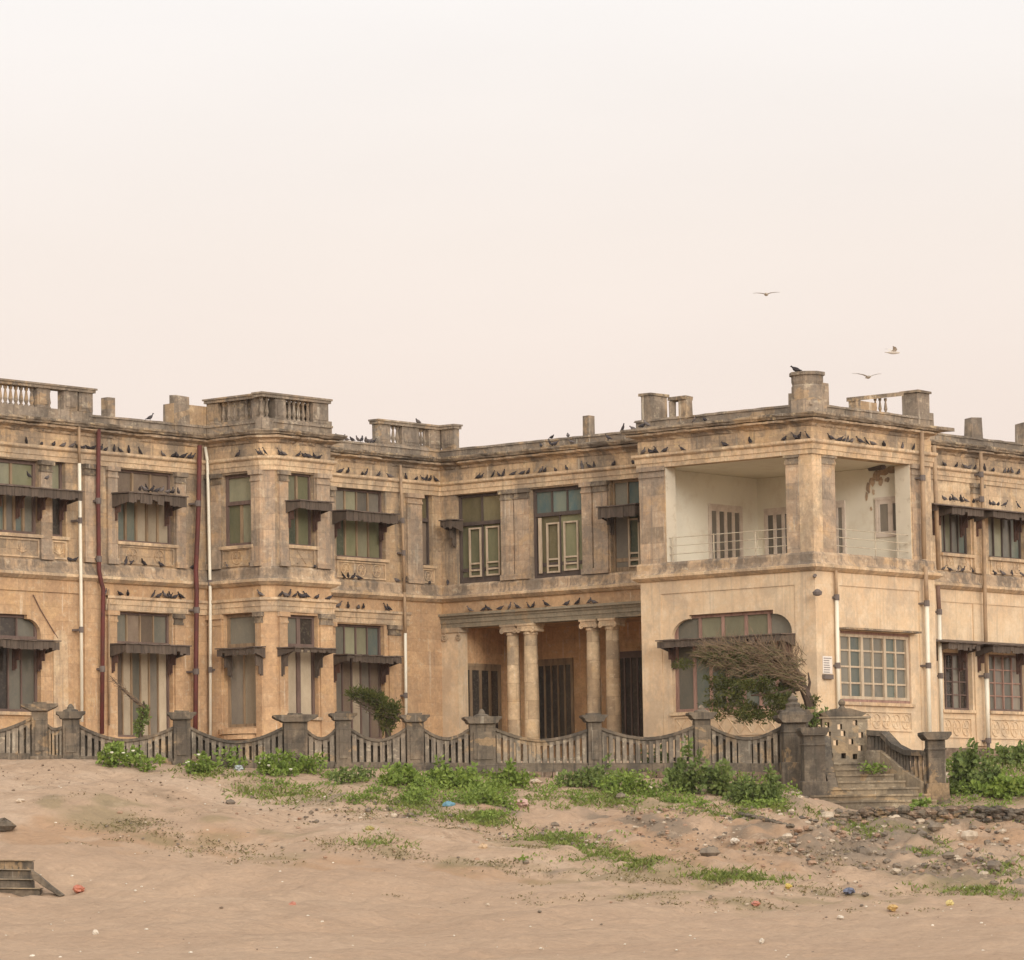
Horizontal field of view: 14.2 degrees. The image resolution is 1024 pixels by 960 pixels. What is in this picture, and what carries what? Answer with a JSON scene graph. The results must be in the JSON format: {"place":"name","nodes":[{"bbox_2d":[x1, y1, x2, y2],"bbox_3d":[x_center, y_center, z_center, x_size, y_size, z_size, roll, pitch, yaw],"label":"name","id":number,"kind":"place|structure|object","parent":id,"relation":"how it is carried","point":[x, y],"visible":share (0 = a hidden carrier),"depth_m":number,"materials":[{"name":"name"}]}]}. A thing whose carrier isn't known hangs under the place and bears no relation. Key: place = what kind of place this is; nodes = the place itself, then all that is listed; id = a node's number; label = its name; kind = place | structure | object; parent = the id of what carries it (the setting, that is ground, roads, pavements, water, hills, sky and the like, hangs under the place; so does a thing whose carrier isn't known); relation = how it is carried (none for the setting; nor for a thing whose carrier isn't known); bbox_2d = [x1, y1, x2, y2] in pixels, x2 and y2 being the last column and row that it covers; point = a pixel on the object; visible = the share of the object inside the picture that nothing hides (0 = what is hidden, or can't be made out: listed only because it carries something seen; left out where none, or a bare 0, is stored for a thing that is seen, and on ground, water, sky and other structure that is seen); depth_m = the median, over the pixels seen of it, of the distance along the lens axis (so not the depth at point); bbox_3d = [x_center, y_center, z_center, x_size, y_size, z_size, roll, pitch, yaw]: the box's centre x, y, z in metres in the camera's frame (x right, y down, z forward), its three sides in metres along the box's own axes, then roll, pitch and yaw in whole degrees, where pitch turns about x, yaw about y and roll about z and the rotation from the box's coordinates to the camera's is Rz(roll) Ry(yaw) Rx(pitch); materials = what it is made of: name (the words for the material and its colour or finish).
{"place":"outdoors","nodes":[
{"label":"outdoors","id":0,"kind":"place"},
{"bbox_2d":[0,759,1023,959],"bbox_3d":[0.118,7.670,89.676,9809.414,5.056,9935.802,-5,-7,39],"label":"ground","id":1,"kind":"structure","parent":0,"point":[367,919],"depth_m":94.97,"materials":[{"name":"beige sand"}]},
{"bbox_2d":[0,817,15,831],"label":"boulder","id":2,"kind":"object","parent":1,"relation":"on","point":[6,825],"visible":1,"depth_m":101.02,"materials":[{"name":"stone"}]},
{"bbox_2d":[16,798,24,802],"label":"paper scrap","id":3,"kind":"object","parent":1,"relation":"on","point":[19,800],"visible":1,"depth_m":104.12,"materials":[{"name":"beige paper"}]},
{"bbox_2d":[0,860,64,896],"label":"ruined steps","id":4,"kind":"structure","parent":1,"relation":"on","point":[18,877],"depth_m":94.06,"materials":[{"name":"stone"}]},
{"bbox_2d":[72,885,84,892],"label":"plastic bag","id":5,"kind":"object","parent":1,"relation":"on","point":[78,888],"visible":1,"depth_m":93.97,"materials":[{"name":"plastic"}]},
{"bbox_2d":[107,675,151,737],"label":"half dead tree","id":6,"kind":"object","parent":1,"relation":"on","point":[141,720],"visible":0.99,"depth_m":116.86,"materials":[{"name":"green plant"}]},
{"bbox_2d":[95,738,166,771],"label":"leafy bush","id":7,"kind":"object","parent":1,"relation":"on","point":[115,754],"visible":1,"depth_m":110.88,"materials":[{"name":"green plant"}]},
{"bbox_2d":[183,750,223,774],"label":"leafy bush","id":8,"kind":"object","parent":1,"relation":"on","point":[199,765],"visible":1,"depth_m":110.50,"materials":[{"name":"green plant"}]},
{"bbox_2d":[225,799,235,804],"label":"boulder","id":9,"kind":"object","parent":1,"relation":"on","point":[230,801],"visible":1,"depth_m":107.36,"materials":[{"name":"grey stone"}]},
{"bbox_2d":[212,745,251,769],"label":"leafy bush","id":10,"kind":"object","parent":1,"relation":"on","point":[231,760],"visible":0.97,"depth_m":112.25,"materials":[{"name":"green plant"}]},
{"bbox_2d":[233,765,242,770],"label":"plastic scrap","id":11,"kind":"object","parent":1,"relation":"on","point":[238,767],"visible":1,"depth_m":111.81,"materials":[{"name":"white plastic"}]},
{"bbox_2d":[253,748,300,776],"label":"leafy bush","id":12,"kind":"object","parent":1,"relation":"on","point":[268,762],"visible":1,"depth_m":111.44,"materials":[{"name":"green plant"}]},
{"bbox_2d":[285,751,328,773],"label":"leafy bush","id":13,"kind":"object","parent":1,"relation":"on","point":[302,763],"visible":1,"depth_m":112.14,"materials":[{"name":"green plant"}]},
{"bbox_2d":[324,762,377,784],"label":"leafy bush","id":14,"kind":"object","parent":1,"relation":"on","point":[343,776],"visible":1,"depth_m":110.24,"materials":[{"name":"green plant"}]},
{"bbox_2d":[365,826,374,829],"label":"plastic scrap","id":15,"kind":"object","parent":1,"relation":"on","point":[369,827],"visible":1,"depth_m":101.61,"materials":[{"name":"yellow plastic"}]},
{"bbox_2d":[344,684,404,737],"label":"leaning tree","id":16,"kind":"object","parent":1,"relation":"on","point":[385,711],"visible":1,"depth_m":116.80,"materials":[{"name":"green plant"}]},
{"bbox_2d":[378,761,430,788],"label":"leafy bush","id":17,"kind":"object","parent":1,"relation":"on","point":[410,772],"visible":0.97,"depth_m":109.42,"materials":[{"name":"green plant"}]},
{"bbox_2d":[0,702,814,781],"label":"balustrade wall","id":18,"kind":"structure","parent":1,"relation":"on","point":[181,740],"depth_m":113.60,"materials":[{"name":"stone"}]},
{"bbox_2d":[442,801,455,806],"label":"plastic bag","id":19,"kind":"object","parent":1,"relation":"on","point":[447,803],"visible":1,"depth_m":106.87,"materials":[{"name":"blue plastic"}]},
{"bbox_2d":[418,754,485,789],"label":"leafy bush","id":20,"kind":"object","parent":1,"relation":"on","point":[446,774],"visible":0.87,"depth_m":110.19,"materials":[{"name":"green plant"}]},
{"bbox_2d":[478,843,486,848],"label":"paper scrap","id":21,"kind":"object","parent":1,"relation":"on","point":[482,846],"visible":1,"depth_m":100.25,"materials":[{"name":"beige paper"}]},
{"bbox_2d":[460,783,522,810],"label":"leafy bush","id":22,"kind":"object","parent":1,"relation":"on","point":[490,797],"visible":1,"depth_m":107.01,"materials":[{"name":"green plant"}]},
{"bbox_2d":[488,757,529,788],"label":"leafy bush","id":23,"kind":"object","parent":1,"relation":"on","point":[516,778],"visible":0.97,"depth_m":112.07,"materials":[{"name":"green plant"}]},
{"bbox_2d":[1,764,1016,951],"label":"debris","id":24,"kind":"object","parent":1,"relation":"on","point":[624,811],"visible":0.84,"depth_m":106.30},
{"bbox_2d":[0,371,1023,760],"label":"palace","id":25,"kind":"structure","parent":1,"relation":"on","point":[818,543],"depth_m":128.22,"materials":[{"name":"beige stone"}]},
{"bbox_2d":[0,614,40,715],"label":"window","id":26,"kind":"structure","parent":25,"relation":"in","point":[18,687],"depth_m":122.02,"materials":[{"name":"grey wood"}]},
{"bbox_2d":[0,459,43,537],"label":"window","id":27,"kind":"structure","parent":25,"relation":"in","point":[12,472],"depth_m":122.49,"materials":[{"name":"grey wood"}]},
{"bbox_2d":[52,462,69,540],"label":"window","id":28,"kind":"structure","parent":25,"relation":"in","point":[57,469],"depth_m":123.73,"materials":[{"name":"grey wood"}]},
{"bbox_2d":[117,612,169,736],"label":"window","id":29,"kind":"structure","parent":25,"relation":"in","point":[145,676],"depth_m":126.07,"materials":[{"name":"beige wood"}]},
{"bbox_2d":[118,470,178,547],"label":"window","id":30,"kind":"structure","parent":25,"relation":"in","point":[139,524],"depth_m":126.54,"materials":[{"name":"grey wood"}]},
{"bbox_2d":[219,474,252,549],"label":"window","id":31,"kind":"structure","parent":25,"relation":"in","point":[238,487],"depth_m":127.84,"materials":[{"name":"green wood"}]},
{"bbox_2d":[227,613,255,727],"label":"window","id":32,"kind":"structure","parent":25,"relation":"in","point":[240,627],"depth_m":127.34,"materials":[{"name":"beige wood"}]},
{"bbox_2d":[288,473,318,549],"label":"window","id":33,"kind":"structure","parent":25,"relation":"in","point":[298,484],"depth_m":128.19,"materials":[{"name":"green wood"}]},
{"bbox_2d":[288,615,322,719],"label":"window","id":34,"kind":"structure","parent":25,"relation":"in","point":[301,668],"depth_m":127.75,"materials":[{"name":"brown wood"}]},
{"bbox_2d":[336,624,381,738],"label":"door","id":35,"kind":"structure","parent":25,"relation":"in","point":[350,639],"depth_m":133.65,"materials":[{"name":"beige wood"}]},
{"bbox_2d":[335,488,389,562],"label":"window","id":36,"kind":"structure","parent":25,"relation":"in","point":[356,540],"depth_m":134.17,"materials":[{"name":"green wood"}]},
{"bbox_2d":[422,496,436,568],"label":"window","id":37,"kind":"structure","parent":25,"relation":"in","point":[425,506],"depth_m":136.75,"materials":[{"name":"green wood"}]},
{"bbox_2d":[459,492,501,583],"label":"window","id":38,"kind":"structure","parent":25,"relation":"in","point":[482,510],"depth_m":136.22,"materials":[{"name":"green wood"}]},
{"bbox_2d":[468,663,501,743],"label":"door","id":39,"kind":"structure","parent":25,"relation":"in","point":[484,680],"depth_m":137.25,"materials":[{"name":"beige wood"}]},
{"bbox_2d":[538,658,574,745],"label":"door","id":40,"kind":"structure","parent":25,"relation":"in","point":[556,676],"depth_m":137.09,"materials":[{"name":"brown wood"}]},
{"bbox_2d":[533,485,582,577],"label":"window","id":41,"kind":"structure","parent":25,"relation":"in","point":[558,504],"depth_m":134.11,"materials":[{"name":"green wood"}]},
{"bbox_2d":[612,479,638,572],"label":"window","id":42,"kind":"structure","parent":25,"relation":"in","point":[624,491],"depth_m":132.29,"materials":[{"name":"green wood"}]},
{"bbox_2d":[620,650,643,743],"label":"door","id":43,"kind":"structure","parent":25,"relation":"in","point":[630,661],"depth_m":135.06,"materials":[{"name":"brown wood"}]},
{"bbox_2d":[708,503,742,558],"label":"door","id":44,"kind":"structure","parent":25,"relation":"in","point":[721,518],"depth_m":131.42,"materials":[{"name":"white paint"}]},
{"bbox_2d":[669,608,791,715],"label":"window","id":45,"kind":"structure","parent":25,"relation":"in","point":[690,687],"depth_m":127.09,"materials":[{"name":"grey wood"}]},
{"bbox_2d":[764,507,786,554],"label":"door","id":46,"kind":"structure","parent":25,"relation":"in","point":[774,518],"depth_m":132.35,"materials":[{"name":"white paint"}]},
{"bbox_2d":[790,365,801,371],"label":"pigeon","id":47,"kind":"object","parent":25,"relation":"on","point":[795,369],"visible":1,"depth_m":125.38,"materials":[{"name":"grey"}]},
{"bbox_2d":[822,656,832,673],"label":"paper notice","id":48,"kind":"object","parent":25,"relation":"attached to","point":[827,664],"visible":1,"depth_m":124.55,"materials":[{"name":"white paper"}]},
{"bbox_2d":[835,500,846,553],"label":"door","id":49,"kind":"structure","parent":25,"relation":"in","point":[840,505],"depth_m":130.75,"materials":[{"name":"white paint"}]},
{"bbox_2d":[840,631,915,706],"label":"window","id":50,"kind":"structure","parent":25,"relation":"in","point":[849,646],"depth_m":126.66,"materials":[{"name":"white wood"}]},
{"bbox_2d":[875,496,895,537],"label":"window","id":51,"kind":"structure","parent":25,"relation":"in","point":[885,508],"depth_m":129.66,"materials":[{"name":"white paint"}]},
{"bbox_2d":[940,513,974,557],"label":"window","id":52,"kind":"structure","parent":25,"relation":"in","point":[953,545],"depth_m":134.94,"materials":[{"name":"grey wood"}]},
{"bbox_2d":[943,653,976,713],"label":"window","id":53,"kind":"structure","parent":25,"relation":"in","point":[956,692],"depth_m":134.47,"materials":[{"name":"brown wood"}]},
{"bbox_2d":[988,517,1023,562],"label":"window","id":54,"kind":"structure","parent":25,"relation":"in","point":[1002,544],"depth_m":137.25,"materials":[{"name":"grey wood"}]},
{"bbox_2d":[989,654,1023,714],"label":"window","id":55,"kind":"structure","parent":25,"relation":"in","point":[1006,686],"depth_m":136.75,"materials":[{"name":"brown wood"}]},
{"bbox_2d":[5,780,1023,957],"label":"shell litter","id":56,"kind":"object","parent":1,"relation":"on","point":[32,955],"visible":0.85,"depth_m":86.80,"materials":[{"name":"white"}]},
{"bbox_2d":[516,798,527,806],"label":"plastic bag","id":57,"kind":"object","parent":1,"relation":"on","point":[524,802],"visible":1,"depth_m":107.46,"materials":[{"name":"pink plastic"}]},
{"bbox_2d":[33,778,1022,916],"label":"dry grass","id":58,"kind":"structure","parent":1,"relation":"on","point":[507,872],"depth_m":99.33,"materials":[{"name":"green plant"}]},
{"bbox_2d":[530,778,541,783],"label":"paper scrap","id":59,"kind":"object","parent":1,"relation":"on","point":[537,781],"visible":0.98,"depth_m":112.87,"materials":[{"name":"beige paper"}]},
{"bbox_2d":[64,770,1023,924],"bbox_3d":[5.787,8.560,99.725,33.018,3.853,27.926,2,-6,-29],"label":"rubble","id":60,"kind":"object","parent":1,"relation":"on","point":[713,850],"visible":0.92,"depth_m":104.21,"materials":[{"name":"grey stone"}]},
{"bbox_2d":[553,753,620,788],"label":"leafy bush","id":61,"kind":"object","parent":1,"relation":"on","point":[593,775],"visible":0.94,"depth_m":112.48,"materials":[{"name":"green plant"}]},
{"bbox_2d":[152,763,1023,899],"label":"grass","id":62,"kind":"structure","parent":1,"relation":"on","point":[552,838],"depth_m":105.52,"materials":[{"name":"green plant"}]},
{"bbox_2d":[594,768,657,795],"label":"leafy bush","id":63,"kind":"object","parent":1,"relation":"on","point":[614,781],"visible":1,"depth_m":111.53,"materials":[{"name":"green plant"}]},
{"bbox_2d":[243,745,1023,861],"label":"ground cover","id":64,"kind":"object","parent":1,"relation":"on","point":[419,792],"visible":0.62,"depth_m":109.80,"materials":[{"name":"green plant"}]},
{"bbox_2d":[640,744,674,762],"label":"leafy bush","id":65,"kind":"object","parent":1,"relation":"on","point":[654,755],"visible":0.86,"depth_m":114.98,"materials":[{"name":"green plant"}]},
{"bbox_2d":[662,735,736,795],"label":"leafy bush","id":66,"kind":"object","parent":1,"relation":"on","point":[717,779],"visible":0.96,"depth_m":112.03,"materials":[{"name":"green plant"}]},
{"bbox_2d":[730,838,739,843],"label":"paper scrap","id":67,"kind":"object","parent":1,"relation":"on","point":[734,840],"visible":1,"depth_m":103.13,"materials":[{"name":"white paper"}]},
{"bbox_2d":[671,621,831,726],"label":"windswept tree","id":68,"kind":"object","parent":1,"relation":"on","point":[765,662],"visible":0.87,"depth_m":120.71,"materials":[{"name":"green plant"}]},
{"bbox_2d":[751,900,760,906],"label":"plastic scrap","id":69,"kind":"object","parent":1,"relation":"on","point":[755,903],"visible":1,"depth_m":89.76,"materials":[{"name":"plastic"}]},
{"bbox_2d":[723,764,789,804],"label":"leafy bush","id":70,"kind":"object","parent":1,"relation":"on","point":[738,791],"visible":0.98,"depth_m":109.96,"materials":[{"name":"green plant"}]},
{"bbox_2d":[739,812,794,827],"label":"stone kerb","id":71,"kind":"structure","parent":1,"relation":"on","point":[766,819],"depth_m":105.45,"materials":[{"name":"grey stone"}]},
{"bbox_2d":[785,883,791,888],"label":"plastic scrap","id":72,"kind":"object","parent":1,"relation":"on","point":[788,886],"visible":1,"depth_m":95.19,"materials":[{"name":"yellow plastic"}]},
{"bbox_2d":[843,887,854,894],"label":"plastic bag","id":73,"kind":"object","parent":1,"relation":"on","point":[848,891],"visible":1,"depth_m":94.46,"materials":[{"name":"plastic"}]},
{"bbox_2d":[773,693,951,809],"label":"staircase","id":74,"kind":"structure","parent":1,"relation":"on","point":[810,767],"depth_m":113.12,"materials":[{"name":"stone"}]},
{"bbox_2d":[857,760,892,774],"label":"leafy bush","id":75,"kind":"object","parent":74,"relation":"on","point":[870,768],"visible":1,"depth_m":113.33,"materials":[{"name":"green plant"}]},
{"bbox_2d":[856,846,872,854],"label":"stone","id":76,"kind":"object","parent":1,"relation":"on","point":[864,850],"visible":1,"depth_m":102.64,"materials":[{"name":"grey stone"}]},
{"bbox_2d":[887,904,897,911],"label":"plastic scrap","id":77,"kind":"object","parent":1,"relation":"on","point":[892,907],"visible":1,"depth_m":87.38,"materials":[{"name":"orange plastic"}]},
{"bbox_2d":[909,793,931,806],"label":"leafy bush","id":78,"kind":"object","parent":1,"relation":"on","point":[919,802],"visible":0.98,"depth_m":110.76,"materials":[{"name":"green plant"}]},
{"bbox_2d":[828,804,1023,824],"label":"rubble retaining wall","id":79,"kind":"structure","parent":1,"relation":"on","point":[997,813],"depth_m":109.80,"materials":[{"name":"stone"}]},
{"bbox_2d":[946,899,953,905],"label":"plastic scrap","id":80,"kind":"object","parent":1,"relation":"on","point":[949,902],"visible":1,"depth_m":88.52,"materials":[{"name":"yellow plastic"}]},
{"bbox_2d":[946,737,1005,793],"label":"leafy bush","id":81,"kind":"object","parent":1,"relation":"on","point":[967,761],"visible":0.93,"depth_m":114.23,"materials":[{"name":"green plant"}]},
{"bbox_2d":[986,859,1001,870],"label":"boulder","id":82,"kind":"object","parent":1,"relation":"on","point":[993,864],"visible":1,"depth_m":100.65,"materials":[{"name":"grey stone"}]},
{"bbox_2d":[970,768,1023,800],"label":"leafy bush","id":83,"kind":"object","parent":1,"relation":"on","point":[1007,786],"visible":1,"depth_m":113.24,"materials":[{"name":"green plant"}]},
{"bbox_2d":[989,739,1023,766],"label":"leafy bush","id":84,"kind":"object","parent":1,"relation":"on","point":[1008,757],"visible":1,"depth_m":117.86,"materials":[{"name":"green plant"}]},
{"bbox_2d":[1011,877,1023,883],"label":"boulder","id":85,"kind":"object","parent":1,"relation":"on","point":[1019,880],"visible":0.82,"depth_m":94.53,"materials":[{"name":"grey stone"}]},
{"bbox_2d":[0,0,1023,449],"label":"sky","id":86,"kind":"structure","parent":0,"point":[504,221],"materials":[{"name":"white"}]},
{"bbox_2d":[816,699,870,762],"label":"pierced block wall","id":87,"kind":"structure","parent":0,"point":[843,716],"depth_m":115.21,"materials":[{"name":"grey stone"}]},
{"bbox_2d":[852,373,876,378],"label":"flying bird","id":88,"kind":"object","parent":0,"point":[868,376],"visible":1,"depth_m":112.67},
{"bbox_2d":[885,346,899,353],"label":"flying bird","id":89,"kind":"object","parent":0,"point":[893,351],"visible":1,"depth_m":112.77}
]}

